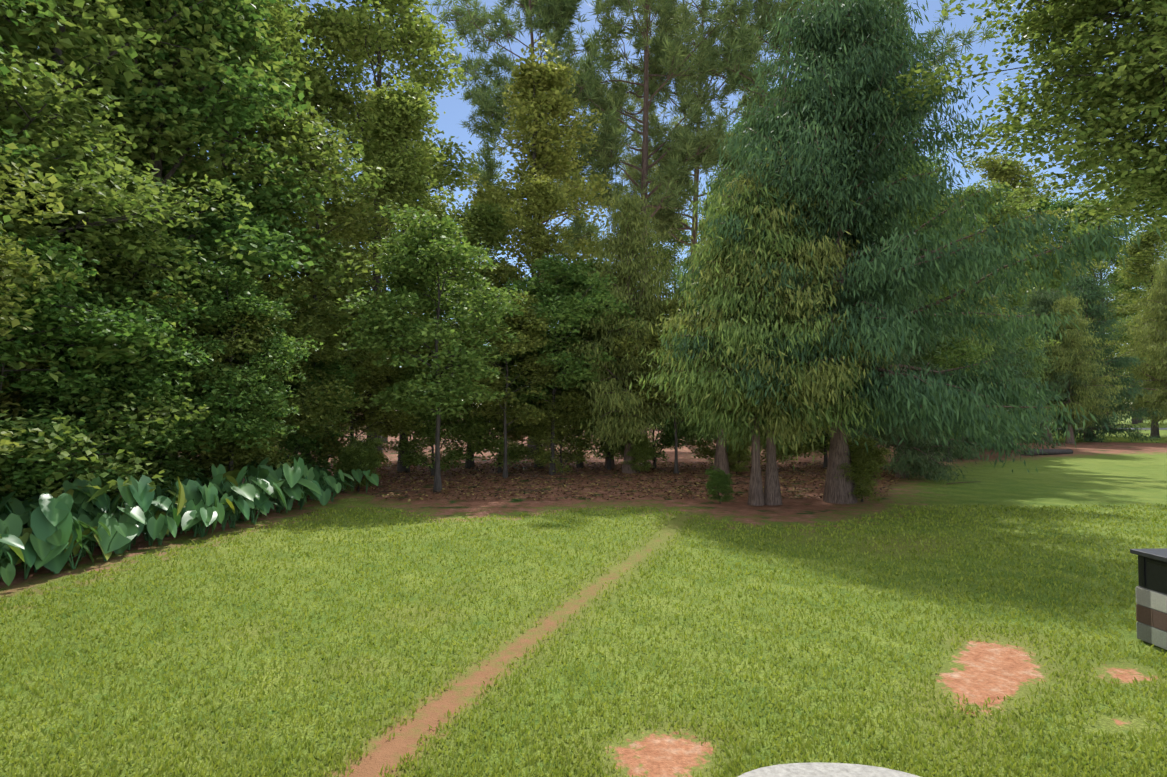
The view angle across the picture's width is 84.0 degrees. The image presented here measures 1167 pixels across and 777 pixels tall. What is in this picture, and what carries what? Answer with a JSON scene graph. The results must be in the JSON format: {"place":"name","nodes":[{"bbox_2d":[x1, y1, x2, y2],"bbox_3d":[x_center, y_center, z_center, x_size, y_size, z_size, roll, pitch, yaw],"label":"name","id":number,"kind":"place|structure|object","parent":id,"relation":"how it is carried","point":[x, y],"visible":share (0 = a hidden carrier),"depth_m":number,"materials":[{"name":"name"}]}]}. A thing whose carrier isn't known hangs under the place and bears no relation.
{"place":"outdoors","nodes":[
{"label":"outdoors","id":0,"kind":"place"},
{"bbox_2d":[0,410,1166,776],"bbox_3d":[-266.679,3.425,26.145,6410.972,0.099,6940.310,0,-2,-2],"label":"ground","id":1,"kind":"structure","parent":0,"point":[1122,472],"depth_m":8.23,"materials":[{"name":"green plant"}]},
{"bbox_2d":[0,0,65,255],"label":"tree","id":2,"kind":"object","parent":1,"relation":"on","point":[5,70],"visible":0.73,"depth_m":10.80,"materials":[{"name":"green plant"}]},
{"bbox_2d":[0,153,81,512],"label":"tree","id":3,"kind":"object","parent":1,"relation":"on","point":[3,404],"visible":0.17,"depth_m":12.07,"materials":[{"name":"green plant"}]},
{"bbox_2d":[0,143,85,502],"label":"tree","id":4,"kind":"object","parent":1,"relation":"on","point":[8,257],"visible":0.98,"depth_m":9.37,"materials":[{"name":"green plant"}]},
{"bbox_2d":[0,12,123,295],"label":"tree","id":5,"kind":"object","parent":1,"relation":"on","point":[20,114],"visible":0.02,"depth_m":16.56,"materials":[{"name":"green plant"}]},
{"bbox_2d":[0,235,174,506],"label":"tree","id":6,"kind":"object","parent":1,"relation":"on","point":[54,319],"visible":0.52,"depth_m":11.35,"materials":[{"name":"green plant"}]},
{"bbox_2d":[0,7,230,273],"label":"tree","id":7,"kind":"object","parent":1,"relation":"on","point":[168,80],"depth_m":17.59,"materials":[{"name":"green plant"}]},
{"bbox_2d":[0,0,252,505],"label":"tree","id":8,"kind":"object","parent":1,"relation":"on","point":[111,198],"visible":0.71,"depth_m":12.23,"materials":[{"name":"green plant"}]},
{"bbox_2d":[0,258,257,512],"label":"tree","id":9,"kind":"object","parent":1,"relation":"on","point":[145,382],"visible":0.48,"depth_m":13.57,"materials":[{"name":"green plant"}]},
{"bbox_2d":[0,143,267,491],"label":"tree","id":10,"kind":"object","parent":1,"relation":"on","point":[118,273],"visible":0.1,"depth_m":14.48,"materials":[{"name":"green plant"}]},
{"bbox_2d":[0,0,285,452],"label":"tree","id":11,"kind":"object","parent":1,"relation":"on","point":[135,132],"visible":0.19,"depth_m":15.25,"materials":[{"name":"green plant"}]},
{"bbox_2d":[6,0,339,458],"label":"tree","id":12,"kind":"object","parent":1,"relation":"on","point":[258,238],"visible":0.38,"depth_m":18.15,"materials":[{"name":"green plant"}]},
{"bbox_2d":[39,0,318,460],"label":"tree","id":13,"kind":"object","parent":1,"relation":"on","point":[299,2],"depth_m":32.33,"materials":[{"name":"green plant"}]},
{"bbox_2d":[0,456,378,585],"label":"leafy plants","id":14,"kind":"object","parent":1,"relation":"on","point":[54,531],"visible":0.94,"depth_m":11.76,"materials":[{"name":"green plant"}]},
{"bbox_2d":[42,0,337,289],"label":"tree","id":15,"kind":"object","parent":1,"relation":"on","point":[177,174],"visible":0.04,"depth_m":22.49,"materials":[{"name":"green plant"}]},
{"bbox_2d":[94,287,298,478],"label":"tree","id":16,"kind":"object","parent":1,"relation":"on","point":[218,455],"visible":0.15,"depth_m":15.99,"materials":[{"name":"green plant"}]},
{"bbox_2d":[73,0,396,424],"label":"tree","id":17,"kind":"object","parent":1,"relation":"on","point":[286,144],"visible":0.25,"depth_m":20.69,"materials":[{"name":"green plant"}]},
{"bbox_2d":[151,258,322,512],"bbox_3d":[-8.893,0.044,16.546,3.937,6.188,4.874,1,-2,-30],"label":"tree","id":18,"kind":"object","parent":1,"relation":"on","point":[281,345],"visible":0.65,"depth_m":15.78,"materials":[{"name":"green plant"}]},
{"bbox_2d":[179,264,364,478],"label":"tree","id":19,"kind":"object","parent":1,"relation":"on","point":[308,412],"visible":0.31,"depth_m":19.40,"materials":[{"name":"green plant"}]},
{"bbox_2d":[182,3,399,427],"bbox_3d":[-13.747,-9.306,27.620,12.716,25.542,11.039,0,-2,-7],"label":"tree","id":20,"kind":"object","parent":1,"relation":"on","point":[311,58],"visible":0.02,"depth_m":28.27,"materials":[{"name":"green plant"}]},
{"bbox_2d":[258,351,363,478],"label":"tree","id":21,"kind":"object","parent":1,"relation":"on","point":[288,443],"visible":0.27,"depth_m":20.82,"materials":[{"name":"green plant"}]},
{"bbox_2d":[256,347,370,453],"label":"tree","id":22,"kind":"object","parent":1,"relation":"on","point":[344,369],"visible":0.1,"depth_m":20.96,"materials":[{"name":"green plant"}]},
{"bbox_2d":[236,112,403,461],"bbox_3d":[-9.961,-3.227,24.049,7.625,13.178,6.958,-1,-2,38],"label":"tree","id":23,"kind":"object","parent":1,"relation":"on","point":[348,220],"visible":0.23,"depth_m":23.30,"materials":[{"name":"green plant"}]},
{"bbox_2d":[317,274,397,443],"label":"tree","id":24,"kind":"object","parent":1,"relation":"on","point":[348,336],"depth_m":27.75,"materials":[{"name":"green plant"}]},
{"bbox_2d":[333,431,387,491],"bbox_3d":[-7.142,2.304,20.537,1.550,1.912,1.497,1,-2,-30],"label":"shrub","id":25,"kind":"object","parent":1,"relation":"on","point":[359,452],"visible":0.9,"depth_m":20.31,"materials":[{"name":"green plant"}]},
{"bbox_2d":[298,344,426,473],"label":"tree","id":26,"kind":"object","parent":1,"relation":"on","point":[385,421],"visible":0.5,"depth_m":22.92,"materials":[{"name":"green plant"}]},
{"bbox_2d":[342,328,400,437],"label":"tree","id":27,"kind":"object","parent":1,"relation":"on","point":[374,387],"depth_m":27.11,"materials":[{"name":"green plant"}]},
{"bbox_2d":[286,0,494,462],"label":"tree","id":28,"kind":"object","parent":1,"relation":"on","point":[411,34],"visible":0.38,"depth_m":30.18,"materials":[{"name":"green plant"}]},
{"bbox_2d":[314,82,473,441],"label":"tree","id":29,"kind":"object","parent":1,"relation":"on","point":[369,93],"depth_m":46.74,"materials":[{"name":"green plant"}]},
{"bbox_2d":[309,75,490,472],"bbox_3d":[-7.209,-4.774,26.905,8.749,16.436,7.793,-1,-2,31],"label":"tree","id":30,"kind":"object","parent":1,"relation":"on","point":[399,110],"visible":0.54,"depth_m":26.10,"materials":[{"name":"green plant"}]},
{"bbox_2d":[334,203,527,491],"bbox_3d":[-4.510,-1.150,20.967,5.624,8.840,6.964,0,-2,-2],"label":"tree","id":31,"kind":"object","parent":1,"relation":"on","point":[410,265],"visible":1,"depth_m":19.70,"materials":[{"name":"green plant"}]},
{"bbox_2d":[382,354,491,475],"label":"tree","id":32,"kind":"object","parent":1,"relation":"on","point":[449,424],"visible":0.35,"depth_m":24.65,"materials":[{"name":"green plant"}]},
{"bbox_2d":[411,201,534,468],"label":"tree","id":33,"kind":"object","parent":1,"relation":"on","point":[487,228],"visible":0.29,"depth_m":28.21,"materials":[{"name":"green plant"}]},
{"bbox_2d":[440,290,564,477],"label":"tree","id":34,"kind":"object","parent":1,"relation":"on","point":[527,325],"visible":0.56,"depth_m":23.95,"materials":[{"name":"green plant"}]},
{"bbox_2d":[457,353,565,472],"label":"tree","id":35,"kind":"object","parent":1,"relation":"on","point":[483,442],"visible":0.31,"depth_m":25.50,"materials":[{"name":"green plant"}]},
{"bbox_2d":[417,0,629,446],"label":"pine","id":36,"kind":"object","parent":1,"relation":"on","point":[559,13],"visible":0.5,"depth_m":42.14,"materials":[{"name":"green plant"}]},
{"bbox_2d":[454,38,616,458],"bbox_3d":[-2.879,-7.298,34.137,11.665,21.914,10.391,-2,-2,43],"label":"tree","id":37,"kind":"object","parent":1,"relation":"on","point":[538,102],"visible":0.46,"depth_m":33.81,"materials":[{"name":"green plant"}]},
{"bbox_2d":[483,168,587,468],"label":"tree","id":38,"kind":"object","parent":1,"relation":"on","point":[544,194],"visible":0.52,"depth_m":27.85,"materials":[{"name":"green plant"}]},
{"bbox_2d":[516,381,602,472],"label":"tree","id":39,"kind":"object","parent":1,"relation":"on","point":[543,431],"visible":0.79,"depth_m":25.81,"materials":[{"name":"green plant"}]},
{"bbox_2d":[487,253,643,474],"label":"tree","id":40,"kind":"object","parent":1,"relation":"on","point":[558,299],"visible":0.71,"depth_m":24.77,"materials":[{"name":"green plant"}]},
{"bbox_2d":[540,258,610,467],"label":"tree","id":41,"kind":"object","parent":1,"relation":"on","point":[581,465],"visible":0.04,"depth_m":27.42,"materials":[{"name":"green plant"}]},
{"bbox_2d":[557,327,652,469],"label":"tree","id":42,"kind":"object","parent":1,"relation":"on","point":[614,452],"visible":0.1,"depth_m":26.76,"materials":[{"name":"green plant"}]},
{"bbox_2d":[567,270,658,468],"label":"tree","id":43,"kind":"object","parent":1,"relation":"on","point":[612,464],"visible":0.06,"depth_m":27.09,"materials":[{"name":"green plant"}]},
{"bbox_2d":[269,461,968,501],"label":"litter","id":44,"kind":"object","parent":1,"relation":"on","point":[781,479],"visible":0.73,"depth_m":22.82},
{"bbox_2d":[556,188,690,473],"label":"tree","id":45,"kind":"object","parent":1,"relation":"on","point":[626,218],"visible":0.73,"depth_m":25.55,"materials":[{"name":"green plant"}]},
{"bbox_2d":[619,429,659,472],"bbox_3d":[2.282,2.464,25.925,1.497,1.912,1.550,-1,-2,29],"label":"bush","id":46,"kind":"object","parent":1,"relation":"on","point":[641,451],"visible":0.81,"depth_m":25.68,"materials":[{"name":"green plant"}]},
{"bbox_2d":[614,234,668,322],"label":"tree","id":47,"kind":"object","parent":1,"relation":"on","point":[652,257],"depth_m":93.81,"materials":[{"name":"green plant"}]},
{"bbox_2d":[538,0,755,433],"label":"pine","id":48,"kind":"object","parent":1,"relation":"on","point":[683,144],"visible":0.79,"depth_m":39.36,"materials":[{"name":"green plant"}]},
{"bbox_2d":[607,365,701,468],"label":"tree","id":49,"kind":"object","parent":1,"relation":"on","point":[667,441],"visible":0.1,"depth_m":27.54,"materials":[{"name":"green plant"}]},
{"bbox_2d":[611,298,705,473],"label":"tree","id":50,"kind":"object","parent":1,"relation":"on","point":[625,342],"visible":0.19,"depth_m":24.98,"materials":[{"name":"green plant"}]},
{"bbox_2d":[648,216,690,321],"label":"tree","id":51,"kind":"object","parent":1,"relation":"on","point":[679,244],"visible":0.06,"depth_m":91.87,"materials":[{"name":"plant"}]},
{"bbox_2d":[685,217,705,278],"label":"tree","id":52,"kind":"object","parent":1,"relation":"on","point":[699,223],"depth_m":93.61,"materials":[{"name":"green plant"}]},
{"bbox_2d":[651,167,748,473],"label":"tree","id":53,"kind":"object","parent":1,"relation":"on","point":[721,461],"visible":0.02,"depth_m":25.43,"materials":[{"name":"green plant"}]},
{"bbox_2d":[594,0,806,444],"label":"pine","id":54,"kind":"object","parent":1,"relation":"on","point":[667,225],"visible":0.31,"depth_m":45.88,"materials":[{"name":"green plant"}]},
{"bbox_2d":[681,431,751,461],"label":"tree","id":55,"kind":"object","parent":1,"relation":"on","point":[704,451],"visible":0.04,"depth_m":28.07,"materials":[{"name":"green plant"}]},
{"bbox_2d":[705,466,734,503],"bbox_3d":[3.762,2.653,17.861,0.852,1.052,0.823,0,-2,14],"label":"bush","id":56,"kind":"object","parent":1,"relation":"on","point":[720,481],"visible":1,"depth_m":17.78,"materials":[{"name":"green plant"}]},
{"bbox_2d":[725,435,751,472],"bbox_3d":[6.083,2.574,25.617,1.356,1.673,1.310,-2,-2,45],"label":"bush","id":57,"kind":"object","parent":1,"relation":"on","point":[736,456],"visible":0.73,"depth_m":25.33,"materials":[{"name":"green plant"}]},
{"bbox_2d":[628,0,873,448],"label":"pine","id":58,"kind":"object","parent":1,"relation":"on","point":[734,64],"visible":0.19,"depth_m":41.19,"materials":[{"name":"green plant"}]},
{"bbox_2d":[627,179,893,505],"bbox_3d":[4.448,-1.280,17.448,5.930,8.896,6.591,1,-2,-30],"label":"cedar","id":59,"kind":"object","parent":1,"relation":"on","point":[739,335],"visible":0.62,"depth_m":16.83,"materials":[{"name":"green plant"}]},
{"bbox_2d":[728,80,798,438],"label":"tree","id":60,"kind":"object","parent":1,"relation":"on","point":[733,127],"depth_m":52.01,"materials":[{"name":"green plant"}]},
{"bbox_2d":[640,142,912,504],"bbox_3d":[5.226,-1.675,17.692,6.449,9.706,7.204,1,-2,-26],"label":"cedar","id":61,"kind":"object","parent":1,"relation":"on","point":[772,493],"visible":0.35,"depth_m":16.70,"materials":[{"name":"green plant"}]},
{"bbox_2d":[743,423,817,462],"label":"tree","id":62,"kind":"object","parent":1,"relation":"on","point":[801,449],"visible":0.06,"depth_m":26.98,"materials":[{"name":"green plant"}]},
{"bbox_2d":[777,423,855,468],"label":"tree","id":63,"kind":"object","parent":1,"relation":"on","point":[820,447],"visible":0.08,"depth_m":28.12,"materials":[{"name":"green plant"}]},
{"bbox_2d":[738,762,919,776],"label":"stepping stone","id":64,"kind":"object","parent":1,"relation":"on","point":[817,769],"visible":1,"depth_m":4.53,"materials":[{"name":"white stone"}]},
{"bbox_2d":[834,431,891,502],"bbox_3d":[7.744,2.186,18.188,1.572,2.007,1.627,0,-2,-2],"label":"shrub","id":65,"kind":"object","parent":1,"relation":"on","point":[863,463],"visible":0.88,"depth_m":17.86,"materials":[{"name":"green plant"}]},
{"bbox_2d":[740,0,995,302],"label":"pine","id":66,"kind":"object","parent":1,"relation":"on","point":[785,4],"visible":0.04,"depth_m":39.35,"materials":[{"name":"green plant"}]},
{"bbox_2d":[657,0,1160,503],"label":"cedar","id":67,"kind":"object","parent":1,"relation":"on","point":[845,52],"visible":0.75,"depth_m":16.84,"materials":[{"name":"green plant"}]},
{"bbox_2d":[828,288,997,482],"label":"tree","id":68,"kind":"object","parent":1,"relation":"on","point":[911,457],"visible":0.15,"depth_m":23.66,"materials":[{"name":"green plant"}]},
{"bbox_2d":[854,160,995,446],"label":"tree","id":69,"kind":"object","parent":1,"relation":"on","point":[970,349],"visible":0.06,"depth_m":26.75,"materials":[{"name":"green plant"}]},
{"bbox_2d":[899,153,952,197],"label":"tree","id":70,"kind":"object","parent":1,"relation":"on","point":[927,164],"depth_m":53.00,"materials":[{"name":"green plant"}]},
{"bbox_2d":[881,170,1020,463],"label":"tree","id":71,"kind":"object","parent":1,"relation":"on","point":[975,343],"depth_m":28.13,"materials":[{"name":"green plant"}]},
{"bbox_2d":[923,149,978,231],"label":"tree","id":72,"kind":"object","parent":1,"relation":"on","point":[934,164],"depth_m":56.43,"materials":[{"name":"plant"}]},
{"bbox_2d":[887,230,1054,459],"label":"tree","id":73,"kind":"object","parent":1,"relation":"on","point":[1003,350],"visible":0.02,"depth_m":34.39,"materials":[{"name":"green plant"}]},
{"bbox_2d":[935,193,1031,461],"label":"tree","id":74,"kind":"object","parent":1,"relation":"on","point":[969,238],"visible":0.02,"depth_m":31.55,"materials":[{"name":"green plant"}]},
{"bbox_2d":[958,210,1013,441],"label":"tree","id":75,"kind":"object","parent":1,"relation":"on","point":[978,220],"depth_m":38.53,"materials":[{"name":"green plant"}]},
{"bbox_2d":[942,179,1059,363],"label":"tree","id":76,"kind":"object","parent":1,"relation":"on","point":[1013,210],"visible":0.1,"depth_m":44.74,"materials":[{"name":"green plant"}]},
{"bbox_2d":[976,234,1069,449],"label":"tree","id":77,"kind":"object","parent":1,"relation":"on","point":[1009,361],"visible":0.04,"depth_m":39.56,"materials":[{"name":"green plant"}]},
{"bbox_2d":[882,0,1166,237],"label":"tree","id":78,"kind":"object","parent":1,"relation":"on","point":[1137,89],"visible":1,"depth_m":14.26,"materials":[{"name":"green plant"}]},
{"bbox_2d":[992,294,1059,444],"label":"tree","id":79,"kind":"object","parent":1,"relation":"on","point":[1036,370],"visible":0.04,"depth_m":44.32,"materials":[{"name":"green plant"}]},
{"bbox_2d":[962,151,1109,296],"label":"tree","id":80,"kind":"object","parent":1,"relation":"on","point":[1012,176],"visible":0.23,"depth_m":61.08,"materials":[{"name":"green plant"}]},
{"bbox_2d":[1018,216,1068,265],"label":"tree","id":81,"kind":"object","parent":1,"relation":"on","point":[1047,238],"depth_m":102.65,"materials":[{"name":"green plant"}]},
{"bbox_2d":[1021,449,1072,455],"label":"logs","id":82,"kind":"object","parent":1,"relation":"on","point":[1057,451],"visible":0.67,"depth_m":36.25,"materials":[{"name":"grey wood"}]},
{"bbox_2d":[1017,239,1094,434],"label":"tree","id":83,"kind":"object","parent":1,"relation":"on","point":[1056,284],"visible":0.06,"depth_m":57.33,"materials":[{"name":"green plant"}]},
{"bbox_2d":[1022,286,1119,442],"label":"tree","id":84,"kind":"object","parent":1,"relation":"on","point":[1044,301],"visible":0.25,"depth_m":47.74,"materials":[{"name":"green plant"}]},
{"bbox_2d":[1026,193,1115,299],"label":"tree","id":85,"kind":"object","parent":1,"relation":"on","point":[1051,206],"visible":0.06,"depth_m":103.43,"materials":[{"name":"plant"}]},
{"bbox_2d":[1030,296,1129,443],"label":"tree","id":86,"kind":"object","parent":1,"relation":"on","point":[1074,345],"visible":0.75,"depth_m":46.59,"materials":[{"name":"green plant"}]},
{"bbox_2d":[1057,272,1124,429],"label":"tree","id":87,"kind":"object","parent":1,"relation":"on","point":[1106,341],"depth_m":61.29,"materials":[{"name":"green plant"}]},
{"bbox_2d":[1034,272,1166,442],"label":"tree","id":88,"kind":"object","parent":1,"relation":"on","point":[1089,293],"visible":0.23,"depth_m":50.05,"materials":[{"name":"green plant"}]},
{"bbox_2d":[1054,189,1158,424],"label":"tree","id":89,"kind":"object","parent":1,"relation":"on","point":[1104,270],"visible":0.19,"depth_m":99.25,"materials":[{"name":"green plant"}]},
{"bbox_2d":[1070,219,1142,400],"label":"tree","id":90,"kind":"object","parent":1,"relation":"on","point":[1112,311],"visible":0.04,"depth_m":102.52,"materials":[{"name":"green plant"}]},
{"bbox_2d":[1107,277,1143,423],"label":"tree","id":91,"kind":"object","parent":1,"relation":"on","point":[1135,421],"visible":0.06,"depth_m":106.36,"materials":[{"name":"green plant"}]},
{"bbox_2d":[1105,244,1160,422],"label":"tree","id":92,"kind":"object","parent":1,"relation":"on","point":[1140,421],"visible":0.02,"depth_m":114.02,"materials":[{"name":"green plant"}]},
{"bbox_2d":[1100,217,1166,437],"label":"tree","id":93,"kind":"object","parent":1,"relation":"on","point":[1150,242],"visible":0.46,"depth_m":57.57,"materials":[{"name":"green plant"}]},
{"bbox_2d":[1109,257,1166,431],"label":"tree","id":94,"kind":"object","parent":1,"relation":"on","point":[1156,375],"visible":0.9,"depth_m":50.84,"materials":[{"name":"green plant"}]},
{"bbox_2d":[1121,208,1165,344],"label":"tree","id":95,"kind":"object","parent":1,"relation":"on","point":[1143,285],"visible":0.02,"depth_m":100.27,"materials":[{"name":"green plant"}]},
{"bbox_2d":[1124,231,1166,419],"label":"tree","id":96,"kind":"object","parent":1,"relation":"on","point":[1148,294],"visible":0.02,"depth_m":60.59,"materials":[{"name":"green plant"}]},
{"bbox_2d":[1130,548,1166,649],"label":"plinth box","id":97,"kind":"object","parent":1,"relation":"on","point":[1151,605],"visible":1,"depth_m":7.25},
{"bbox_2d":[0,503,1166,776],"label":"grass","id":98,"kind":"structure","parent":0,"point":[1100,759],"depth_m":6.71,"materials":[{"name":"green plant"}]},
{"bbox_2d":[38,0,1166,406],"label":"sky","id":99,"kind":"structure","parent":0,"point":[456,111],"materials":[{"name":"blue"}]},
{"bbox_2d":[801,428,1166,431],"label":"road","id":100,"kind":"structure","parent":0,"point":[1118,428],"depth_m":80.97,"materials":[{"name":"grey asphalt"}]}
]}

